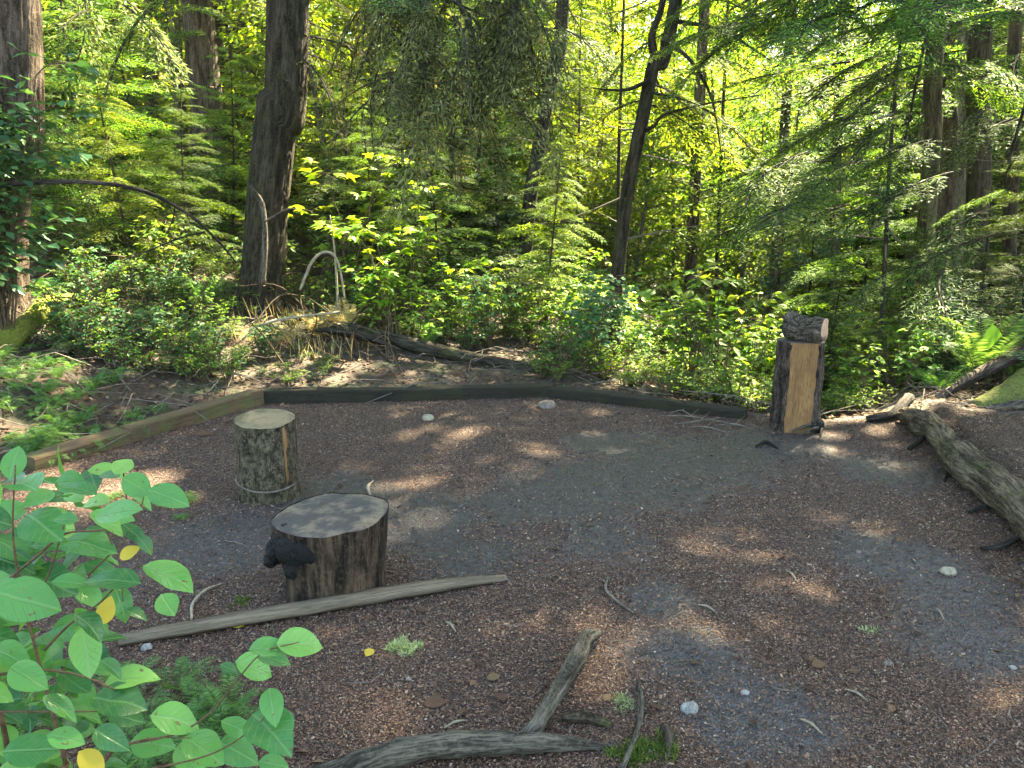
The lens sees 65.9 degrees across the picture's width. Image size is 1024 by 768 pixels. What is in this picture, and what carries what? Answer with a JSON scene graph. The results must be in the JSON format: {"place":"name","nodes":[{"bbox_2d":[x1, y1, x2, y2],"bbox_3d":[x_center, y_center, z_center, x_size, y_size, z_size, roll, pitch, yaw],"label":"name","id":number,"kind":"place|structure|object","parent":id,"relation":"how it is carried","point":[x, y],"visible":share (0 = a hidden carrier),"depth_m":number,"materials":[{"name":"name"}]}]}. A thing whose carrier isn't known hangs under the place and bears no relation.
{"place":"outdoors","nodes":[
{"label":"outdoors","id":0,"kind":"place"},
{"bbox_2d":[0,50,1023,767],"bbox_3d":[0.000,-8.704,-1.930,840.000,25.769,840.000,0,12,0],"label":"ground","id":1,"kind":"structure","parent":0,"point":[854,464],"depth_m":3.88,"materials":[{"name":"soil"}]},
{"bbox_2d":[0,0,44,319],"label":"conifer tree","id":2,"kind":"object","parent":1,"relation":"on","point":[21,26],"visible":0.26,"depth_m":6.67,"materials":[{"name":"brown plant"}]},
{"bbox_2d":[41,0,317,112],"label":"cedar bough","id":3,"kind":"object","parent":2,"relation":"attached to","point":[134,22],"visible":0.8,"depth_m":8.22,"materials":[{"name":"green plant"}]},
{"bbox_2d":[0,293,74,350],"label":"mossy log","id":4,"kind":"object","parent":1,"relation":"on","point":[20,333],"visible":0.62,"depth_m":6.75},
{"bbox_2d":[0,111,75,291],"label":"salal bush","id":5,"kind":"object","parent":1,"relation":"on","point":[7,155],"visible":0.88,"depth_m":6.22,"materials":[{"name":"green plant"}]},
{"bbox_2d":[0,41,119,329],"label":"salal bush","id":6,"kind":"object","parent":1,"relation":"on","point":[83,67],"visible":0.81,"depth_m":6.45,"materials":[{"name":"green plant"}]},
{"bbox_2d":[24,427,130,471],"bbox_3d":[-2.861,0.429,5.322,0.159,0.129,0.838,6,14,24],"label":"border timber","id":7,"kind":"object","parent":1,"relation":"on","point":[37,461],"visible":0.75,"depth_m":5.20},
{"bbox_2d":[29,54,141,275],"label":"young hemlock","id":8,"kind":"object","parent":1,"relation":"on","point":[62,214],"visible":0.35,"depth_m":9.02,"materials":[{"name":"green plant"}]},
{"bbox_2d":[31,5,172,227],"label":"tall hemlock","id":9,"kind":"object","parent":1,"relation":"on","point":[115,154],"visible":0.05,"depth_m":13.85,"materials":[{"name":"green plant"}]},
{"bbox_2d":[38,0,167,214],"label":"broadleaf tree","id":10,"kind":"object","parent":1,"relation":"on","point":[129,74],"visible":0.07,"depth_m":14.43,"materials":[{"name":"green plant"}]},
{"bbox_2d":[0,179,236,262],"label":"arched branch","id":11,"kind":"object","parent":1,"relation":"on","point":[72,181],"visible":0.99,"depth_m":6.38,"materials":[{"name":"brown wood"}]},
{"bbox_2d":[49,42,195,285],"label":"young cedar","id":12,"kind":"object","parent":1,"relation":"on","point":[113,178],"visible":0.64,"depth_m":9.20,"materials":[{"name":"green plant"}]},
{"bbox_2d":[29,0,219,263],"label":"young hemlock","id":13,"kind":"object","parent":1,"relation":"on","point":[69,194],"visible":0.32,"depth_m":10.06,"materials":[{"name":"green plant"}]},
{"bbox_2d":[0,342,265,767],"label":"ground cover","id":14,"kind":"object","parent":1,"relation":"on","point":[43,434],"visible":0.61,"depth_m":5.13,"materials":[{"name":"plant"}]},
{"bbox_2d":[105,302,181,361],"bbox_3d":[-3.291,-0.434,7.059,0.598,0.579,0.544,11,17,42],"label":"salal bush","id":15,"kind":"object","parent":1,"relation":"on","point":[154,321],"visible":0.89,"depth_m":7.05,"materials":[{"name":"green plant"}]},
{"bbox_2d":[47,0,244,257],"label":"young hemlock","id":16,"kind":"object","parent":1,"relation":"on","point":[116,81],"visible":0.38,"depth_m":11.48,"materials":[{"name":"green plant"}]},
{"bbox_2d":[0,446,322,767],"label":"salal shrub","id":17,"kind":"object","parent":1,"relation":"on","point":[36,592],"visible":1,"depth_m":1.42,"materials":[{"name":"green plant"}]},
{"bbox_2d":[98,0,236,244],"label":"conifer tree","id":18,"kind":"object","parent":1,"relation":"on","point":[198,33],"visible":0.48,"depth_m":12.97,"materials":[{"name":"brown plant"}]},
{"bbox_2d":[106,74,244,273],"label":"young hemlock","id":19,"kind":"object","parent":1,"relation":"on","point":[183,196],"visible":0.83,"depth_m":9.85,"materials":[{"name":"green plant"}]},
{"bbox_2d":[29,191,324,340],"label":"undergrowth","id":20,"kind":"object","parent":1,"relation":"on","point":[156,242],"visible":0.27,"depth_m":9.04,"materials":[{"name":"green plant"}]},
{"bbox_2d":[166,0,189,230],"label":"conifer tree","id":21,"kind":"object","parent":1,"relation":"on","point":[177,23],"visible":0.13,"depth_m":13.73,"materials":[{"name":"brown plant"}]},
{"bbox_2d":[119,388,263,441],"bbox_3d":[-2.426,0.237,6.095,0.139,0.137,1.238,7,16,28],"label":"border timber","id":22,"kind":"object","parent":1,"relation":"on","point":[207,410],"visible":0.91,"depth_m":6.01,"materials":[{"name":"wood"}]},
{"bbox_2d":[91,0,373,239],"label":"tall hemlock","id":23,"kind":"object","parent":1,"relation":"on","point":[236,50],"visible":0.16,"depth_m":14.68,"materials":[{"name":"green plant"}]},
{"bbox_2d":[167,32,303,260],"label":"young hemlock","id":24,"kind":"object","parent":1,"relation":"on","point":[232,192],"visible":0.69,"depth_m":11.47,"materials":[{"name":"green plant"}]},
{"bbox_2d":[0,212,472,367],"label":"dead brush","id":25,"kind":"object","parent":1,"relation":"on","point":[266,339],"visible":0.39,"depth_m":8.35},
{"bbox_2d":[233,408,300,505],"bbox_3d":[-1.395,0.428,4.494,0.361,0.525,0.360,0,12,0],"label":"log stool","id":26,"kind":"object","parent":1,"relation":"on","point":[267,456],"visible":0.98,"depth_m":4.37,"materials":[{"name":"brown wood"}]},
{"bbox_2d":[161,0,379,233],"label":"tall hemlock","id":27,"kind":"object","parent":1,"relation":"on","point":[254,60],"visible":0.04,"depth_m":17.40,"materials":[{"name":"green plant"}]},
{"bbox_2d":[188,0,414,225],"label":"broadleaf tree","id":28,"kind":"object","parent":1,"relation":"on","point":[321,50],"visible":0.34,"depth_m":14.08,"materials":[{"name":"green plant"}]},
{"bbox_2d":[25,231,585,385],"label":"undergrowth","id":29,"kind":"object","parent":1,"relation":"on","point":[197,352],"visible":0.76,"depth_m":7.80,"materials":[{"name":"green plant"}]},
{"bbox_2d":[118,575,507,645],"bbox_3d":[-0.749,0.895,3.217,1.539,0.054,0.098,-5,13,-20],"label":"weathered pole","id":30,"kind":"object","parent":1,"relation":"on","point":[315,606],"visible":0.98,"depth_m":3.16,"materials":[{"name":"grey wood"}]},
{"bbox_2d":[234,0,396,315],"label":"conifer tree","id":31,"kind":"object","parent":1,"relation":"on","point":[280,114],"visible":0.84,"depth_m":8.48,"materials":[{"name":"brown plant"}]},
{"bbox_2d":[313,0,589,223],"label":"lichen bough","id":32,"kind":"object","parent":31,"relation":"attached to","point":[431,59],"visible":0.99,"depth_m":7.23,"materials":[{"name":"green plant"}]},
{"bbox_2d":[263,492,388,601],"bbox_3d":[-0.775,0.732,3.402,0.471,0.402,0.461,4,13,15],"label":"tree stump","id":33,"kind":"object","parent":1,"relation":"on","point":[326,544],"visible":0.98,"depth_m":3.25,"materials":[{"name":"brown wood"}]},
{"bbox_2d":[288,148,416,310],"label":"vine maple","id":34,"kind":"object","parent":1,"relation":"on","point":[367,206],"visible":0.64,"depth_m":9.38,"materials":[{"name":"green plant"}]},
{"bbox_2d":[286,34,446,293],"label":"young hemlock","id":35,"kind":"object","parent":1,"relation":"on","point":[327,180],"visible":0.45,"depth_m":10.56,"materials":[{"name":"green plant"}]},
{"bbox_2d":[311,180,452,332],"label":"vine maple","id":36,"kind":"object","parent":1,"relation":"on","point":[337,230],"visible":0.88,"depth_m":8.35,"materials":[{"name":"green plant"}]},
{"bbox_2d":[312,84,463,314],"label":"young hemlock","id":37,"kind":"object","parent":1,"relation":"on","point":[381,195],"visible":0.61,"depth_m":9.70,"materials":[{"name":"green plant"}]},
{"bbox_2d":[294,23,500,288],"bbox_3d":[-1.791,-3.457,11.802,3.083,4.300,2.815,-1,12,-16],"label":"young hemlock","id":38,"kind":"object","parent":1,"relation":"on","point":[342,164],"visible":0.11,"depth_m":11.58,"materials":[{"name":"green plant"}]},
{"bbox_2d":[262,382,552,403],"bbox_3d":[-0.931,0.092,6.786,2.575,0.151,0.148,-1,13,-6],"label":"border timber","id":39,"kind":"object","parent":1,"relation":"on","point":[302,395],"visible":0.69,"depth_m":6.72,"materials":[{"name":"wood"}]},
{"bbox_2d":[288,0,556,278],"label":"tall hemlock","id":40,"kind":"object","parent":1,"relation":"on","point":[320,213],"visible":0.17,"depth_m":14.20,"materials":[{"name":"green plant"}]},
{"bbox_2d":[317,317,544,372],"bbox_3d":[-0.875,-0.415,8.182,2.588,0.455,0.182,4,13,19],"label":"fallen log","id":41,"kind":"object","parent":1,"relation":"on","point":[418,345],"visible":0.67,"depth_m":8.12,"materials":[{"name":"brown wood"}]},
{"bbox_2d":[369,115,498,332],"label":"young hemlock","id":42,"kind":"object","parent":1,"relation":"on","point":[447,230],"visible":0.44,"depth_m":9.52,"materials":[{"name":"green plant"}]},
{"bbox_2d":[361,2,552,300],"bbox_3d":[-0.751,-3.199,11.194,2.815,4.263,3.082,0,11,-11],"label":"young hemlock","id":43,"kind":"object","parent":1,"relation":"on","point":[470,201],"visible":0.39,"depth_m":11.01,"materials":[{"name":"green plant"}]},
{"bbox_2d":[312,730,615,767],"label":"mossy root","id":44,"kind":"object","parent":1,"relation":"on","point":[398,752],"visible":1,"depth_m":2.33,"materials":[{"name":"grey wood"}]},
{"bbox_2d":[521,628,601,731],"bbox_3d":[0.180,1.003,2.684,0.072,0.091,0.711,5,14,22],"label":"broken branch","id":45,"kind":"object","parent":44,"relation":"on","point":[573,663],"visible":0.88,"depth_m":2.62,"materials":[{"name":"grey wood"}]},
{"bbox_2d":[304,207,655,364],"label":"undergrowth","id":46,"kind":"object","parent":1,"relation":"on","point":[576,300],"visible":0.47,"depth_m":8.90,"materials":[{"name":"green plant"}]},
{"bbox_2d":[403,0,562,270],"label":"broadleaf tree","id":47,"kind":"object","parent":1,"relation":"on","point":[522,159],"visible":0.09,"depth_m":14.61,"materials":[{"name":"green plant"}]},
{"bbox_2d":[376,0,623,268],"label":"tall hemlock","id":48,"kind":"object","parent":1,"relation":"on","point":[584,179],"visible":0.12,"depth_m":15.16,"materials":[{"name":"green plant"}]},
{"bbox_2d":[446,70,556,305],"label":"young fir","id":49,"kind":"object","parent":1,"relation":"on","point":[495,221],"visible":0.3,"depth_m":11.49,"materials":[{"name":"green plant"}]},
{"bbox_2d":[0,397,1023,767],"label":"bark mulch","id":50,"kind":"object","parent":1,"relation":"on","point":[554,761],"visible":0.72,"depth_m":3.20,"materials":[{"name":"wood"}]},
{"bbox_2d":[0,242,1023,767],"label":"twig litter","id":51,"kind":"object","parent":1,"relation":"on","point":[244,376],"visible":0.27,"depth_m":6.63,"materials":[{"name":"wood"}]},
{"bbox_2d":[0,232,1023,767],"bbox_3d":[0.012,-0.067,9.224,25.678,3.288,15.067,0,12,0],"label":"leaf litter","id":52,"kind":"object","parent":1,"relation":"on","point":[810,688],"visible":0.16,"depth_m":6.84,"materials":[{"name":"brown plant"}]},
{"bbox_2d":[33,83,1023,348],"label":"undergrowth","id":53,"kind":"object","parent":1,"relation":"on","point":[851,281],"visible":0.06,"depth_m":15.24,"materials":[{"name":"green plant"}]},
{"bbox_2d":[47,0,1023,274],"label":"wood","id":54,"kind":"object","parent":1,"relation":"on","point":[617,18],"visible":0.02,"depth_m":25.87,"materials":[{"name":"green plant"}]},
{"bbox_2d":[455,0,629,312],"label":"conifer tree","id":55,"kind":"object","parent":1,"relation":"on","point":[531,197],"visible":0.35,"depth_m":10.81,"materials":[{"name":"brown plant"}]},
{"bbox_2d":[489,117,607,323],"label":"young cedar","id":56,"kind":"object","parent":1,"relation":"on","point":[552,241],"visible":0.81,"depth_m":9.62,"materials":[{"name":"green plant"}]},
{"bbox_2d":[485,0,659,305],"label":"young cedar","id":57,"kind":"object","parent":1,"relation":"on","point":[579,166],"visible":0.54,"depth_m":12.86,"materials":[{"name":"green plant"}]},
{"bbox_2d":[565,284,644,370],"bbox_3d":[0.855,-0.539,7.864,0.767,0.967,0.854,-1,13,-7],"label":"salmonberry bush","id":58,"kind":"object","parent":1,"relation":"on","point":[595,310],"visible":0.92,"depth_m":7.76,"materials":[{"name":"green plant"}]},
{"bbox_2d":[511,0,710,263],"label":"broadleaf tree","id":59,"kind":"object","parent":1,"relation":"on","point":[609,5],"visible":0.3,"depth_m":15.25,"materials":[{"name":"green plant"}]},
{"bbox_2d":[602,725,682,767],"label":"clump","id":60,"kind":"object","parent":1,"relation":"on","point":[635,755],"visible":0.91,"depth_m":2.37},
{"bbox_2d":[560,59,728,306],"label":"broadleaf tree","id":61,"kind":"object","parent":1,"relation":"on","point":[667,242],"visible":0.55,"depth_m":13.15,"materials":[{"name":"green plant"}]},
{"bbox_2d":[546,386,747,418],"bbox_3d":[1.065,0.164,6.563,1.710,0.138,0.139,6,14,24],"label":"border timber","id":62,"kind":"object","parent":1,"relation":"on","point":[624,399],"visible":0.69,"depth_m":6.49,"materials":[{"name":"wood"}]},
{"bbox_2d":[587,0,751,303],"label":"broadleaf tree","id":63,"kind":"object","parent":1,"relation":"on","point":[677,55],"visible":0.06,"depth_m":21.34,"materials":[{"name":"green plant"}]},
{"bbox_2d":[540,0,802,364],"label":"conifer tree","id":64,"kind":"object","parent":1,"relation":"on","point":[648,94],"visible":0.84,"depth_m":8.95,"materials":[{"name":"green plant"}]},
{"bbox_2d":[643,0,876,77],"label":"hemlock bough","id":65,"kind":"object","parent":64,"relation":"attached to","point":[719,30],"visible":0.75,"depth_m":7.21,"materials":[{"name":"green plant"}]},
{"bbox_2d":[666,0,934,272],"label":"hemlock bough","id":66,"kind":"object","parent":64,"relation":"attached to","point":[859,91],"visible":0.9,"depth_m":7.71,"materials":[{"name":"green plant"}]},
{"bbox_2d":[533,212,811,396],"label":"undergrowth","id":67,"kind":"object","parent":1,"relation":"on","point":[753,347],"visible":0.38,"depth_m":10.69,"materials":[{"name":"green plant"}]},
{"bbox_2d":[601,9,754,347],"bbox_3d":[3.080,-3.736,15.033,3.637,6.604,3.185,5,13,21],"label":"young cedar","id":68,"kind":"object","parent":1,"relation":"on","point":[673,60],"visible":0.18,"depth_m":14.80,"materials":[{"name":"green plant"}]},
{"bbox_2d":[635,270,738,390],"bbox_3d":[1.663,-0.442,7.710,0.817,1.283,1.259,12,17,44],"label":"salmonberry bush","id":69,"kind":"object","parent":1,"relation":"on","point":[648,293],"visible":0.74,"depth_m":7.71,"materials":[{"name":"green plant"}]},
{"bbox_2d":[607,0,810,327],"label":"broadleaf tree","id":70,"kind":"object","parent":1,"relation":"on","point":[710,83],"visible":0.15,"depth_m":17.68,"materials":[{"name":"green plant"}]},
{"bbox_2d":[519,325,904,418],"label":"undergrowth","id":71,"kind":"object","parent":1,"relation":"on","point":[680,376],"visible":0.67,"depth_m":7.37,"materials":[{"name":"green plant"}]},
{"bbox_2d":[639,258,794,382],"bbox_3d":[1.926,-0.447,7.424,1.296,1.466,1.017,8,15,32],"label":"salmonberry bush","id":72,"kind":"object","parent":1,"relation":"on","point":[718,355],"visible":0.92,"depth_m":7.39,"materials":[{"name":"green plant"}]},
{"bbox_2d":[639,0,797,362],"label":"conifer tree","id":73,"kind":"object","parent":1,"relation":"on","point":[699,96],"visible":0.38,"depth_m":13.48,"materials":[{"name":"brown plant"}]},
{"bbox_2d":[656,88,821,357],"bbox_3d":[4.255,-2.647,14.811,2.925,5.630,3.055,2,13,8],"label":"broadleaf tree","id":74,"kind":"object","parent":1,"relation":"on","point":[744,267],"visible":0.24,"depth_m":14.62,"materials":[{"name":"green plant"}]},
{"bbox_2d":[668,38,823,352],"bbox_3d":[4.879,-3.536,16.647,3.329,7.070,3.800,0,13,-2],"label":"young cedar","id":75,"kind":"object","parent":1,"relation":"on","point":[727,177],"visible":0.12,"depth_m":16.35,"materials":[{"name":"green plant"}]},
{"bbox_2d":[559,260,954,408],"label":"undergrowth","id":76,"kind":"object","parent":1,"relation":"on","point":[631,329],"visible":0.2,"depth_m":8.59,"materials":[{"name":"green plant"}]},
{"bbox_2d":[700,62,843,385],"bbox_3d":[4.283,-2.269,12.305,2.056,5.350,2.618,-7,16,-42],"label":"young fir","id":77,"kind":"object","parent":1,"relation":"on","point":[779,277],"visible":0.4,"depth_m":12.45,"materials":[{"name":"green plant"}]},
{"bbox_2d":[764,1,795,377],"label":"conifer tree","id":78,"kind":"object","parent":1,"relation":"on","point":[784,131],"visible":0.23,"depth_m":12.36,"materials":[{"name":"brown plant"}]},
{"bbox_2d":[712,58,864,325],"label":"broadleaf tree","id":79,"kind":"object","parent":1,"relation":"on","point":[819,113],"visible":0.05,"depth_m":17.24,"materials":[{"name":"green plant"}]},
{"bbox_2d":[685,1,901,391],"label":"conifer tree","id":80,"kind":"object","parent":1,"relation":"on","point":[732,180],"visible":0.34,"depth_m":12.46,"materials":[{"name":"green plant"}]},
{"bbox_2d":[769,337,824,433],"bbox_3d":[2.107,0.032,5.853,0.368,0.732,0.343,0,12,0],"label":"wooden post","id":81,"kind":"object","parent":1,"relation":"on","point":[798,376],"visible":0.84,"depth_m":5.72,"materials":[{"name":"brown wood"}]},
{"bbox_2d":[782,311,827,342],"bbox_3d":[2.119,-0.421,5.721,0.208,0.204,0.371,-9,15,-36],"label":"log chunk","id":82,"kind":"object","parent":81,"relation":"on","point":[798,326],"visible":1,"depth_m":5.67,"materials":[{"name":"grey wood"}]},
{"bbox_2d":[813,266,864,406],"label":"young hemlock","id":83,"kind":"object","parent":1,"relation":"on","point":[831,338],"visible":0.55,"depth_m":9.40,"materials":[{"name":"green plant"}]},
{"bbox_2d":[743,80,959,396],"bbox_3d":[4.812,-1.794,10.661,2.770,4.758,3.090,9,15,35],"label":"young hemlock","id":84,"kind":"object","parent":1,"relation":"on","point":[817,272],"visible":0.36,"depth_m":10.65,"materials":[{"name":"green plant"}]},
{"bbox_2d":[797,3,968,374],"bbox_3d":[5.383,-11.033,8.757,6.672,22.760,6.182,0,12,0],"label":"conifer tree","id":85,"kind":"object","parent":1,"relation":"on","point":[945,202],"visible":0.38,"depth_m":10.43,"materials":[{"name":"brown plant"}]},
{"bbox_2d":[824,188,949,393],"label":"young hemlock","id":86,"kind":"object","parent":1,"relation":"on","point":[875,311],"visible":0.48,"depth_m":9.33,"materials":[{"name":"green plant"}]},
{"bbox_2d":[766,2,1023,354],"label":"tall hemlock","id":87,"kind":"object","parent":1,"relation":"on","point":[870,131],"visible":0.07,"depth_m":16.11,"materials":[{"name":"green plant"}]},
{"bbox_2d":[773,1,1018,373],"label":"sapling","id":88,"kind":"object","parent":1,"relation":"on","point":[884,266],"visible":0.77,"depth_m":9.02,"materials":[{"name":"green plant"}]},
{"bbox_2d":[772,5,1023,386],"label":"conifer tree","id":89,"kind":"object","parent":1,"relation":"on","point":[932,98],"visible":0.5,"depth_m":9.41,"materials":[{"name":"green plant"}]},
{"bbox_2d":[785,1,1022,351],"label":"tall hemlock","id":90,"kind":"object","parent":1,"relation":"on","point":[853,204],"visible":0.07,"depth_m":16.27,"materials":[{"name":"green plant"}]},
{"bbox_2d":[815,0,1023,330],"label":"tall hemlock","id":91,"kind":"object","parent":1,"relation":"on","point":[857,244],"visible":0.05,"depth_m":15.04,"materials":[{"name":"green plant"}]},
{"bbox_2d":[892,324,966,391],"bbox_3d":[3.632,-0.214,7.058,0.541,0.682,0.603,-4,13,-19],"label":"salmonberry bush","id":92,"kind":"object","parent":1,"relation":"on","point":[921,338],"visible":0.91,"depth_m":7.02,"materials":[{"name":"green plant"}]},
{"bbox_2d":[839,269,1023,394],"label":"undergrowth","id":93,"kind":"object","parent":1,"relation":"on","point":[895,374],"visible":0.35,"depth_m":8.02,"materials":[{"name":"green plant"}]},
{"bbox_2d":[855,4,1023,313],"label":"tall hemlock","id":94,"kind":"object","parent":1,"relation":"on","point":[1020,244],"visible":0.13,"depth_m":13.31,"materials":[{"name":"green plant"}]},
{"bbox_2d":[866,393,1023,549],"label":"fallen log","id":95,"kind":"object","parent":1,"relation":"on","point":[995,487],"visible":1,"depth_m":4.54,"materials":[{"name":"brown wood"}]},
{"bbox_2d":[874,0,1023,371],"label":"conifer tree","id":96,"kind":"object","parent":1,"relation":"on","point":[978,181],"visible":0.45,"depth_m":10.00,"materials":[{"name":"brown plant"}]},
{"bbox_2d":[896,313,1023,371],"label":"sword fern","id":97,"kind":"object","parent":1,"relation":"on","point":[965,348],"visible":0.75,"depth_m":6.79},
{"bbox_2d":[950,0,969,361],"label":"conifer tree","id":98,"kind":"object","parent":1,"relation":"on","point":[960,192],"visible":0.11,"depth_m":11.11,"materials":[{"name":"brown plant"}]},
{"bbox_2d":[897,0,1023,319],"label":"conifer tree","id":99,"kind":"object","parent":1,"relation":"on","point":[1013,63],"visible":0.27,"depth_m":11.22,"materials":[{"name":"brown plant"}]},
{"bbox_2d":[901,184,1023,376],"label":"young hemlock","id":100,"kind":"object","parent":1,"relation":"on","point":[1002,267],"visible":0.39,"depth_m":8.49,"materials":[{"name":"green plant"}]},
{"bbox_2d":[920,128,1023,386],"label":"young hemlock","id":101,"kind":"object","parent":1,"relation":"on","point":[1014,258],"visible":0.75,"depth_m":8.06,"materials":[{"name":"green plant"}]},
{"bbox_2d":[929,345,1023,409],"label":"fallen log","id":102,"kind":"object","parent":1,"relation":"on","point":[1008,390],"visible":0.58,"depth_m":6.14,"materials":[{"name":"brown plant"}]},
{"bbox_2d":[733,0,1023,71],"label":"hemlock bough","id":103,"kind":"object","parent":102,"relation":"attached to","point":[907,12],"visible":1,"depth_m":6.07,"materials":[{"name":"green plant"}]},
{"bbox_2d":[790,51,1023,366],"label":"hemlock bough","id":104,"kind":"object","parent":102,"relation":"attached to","point":[892,196],"visible":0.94,"depth_m":7.69,"materials":[{"name":"green plant"}]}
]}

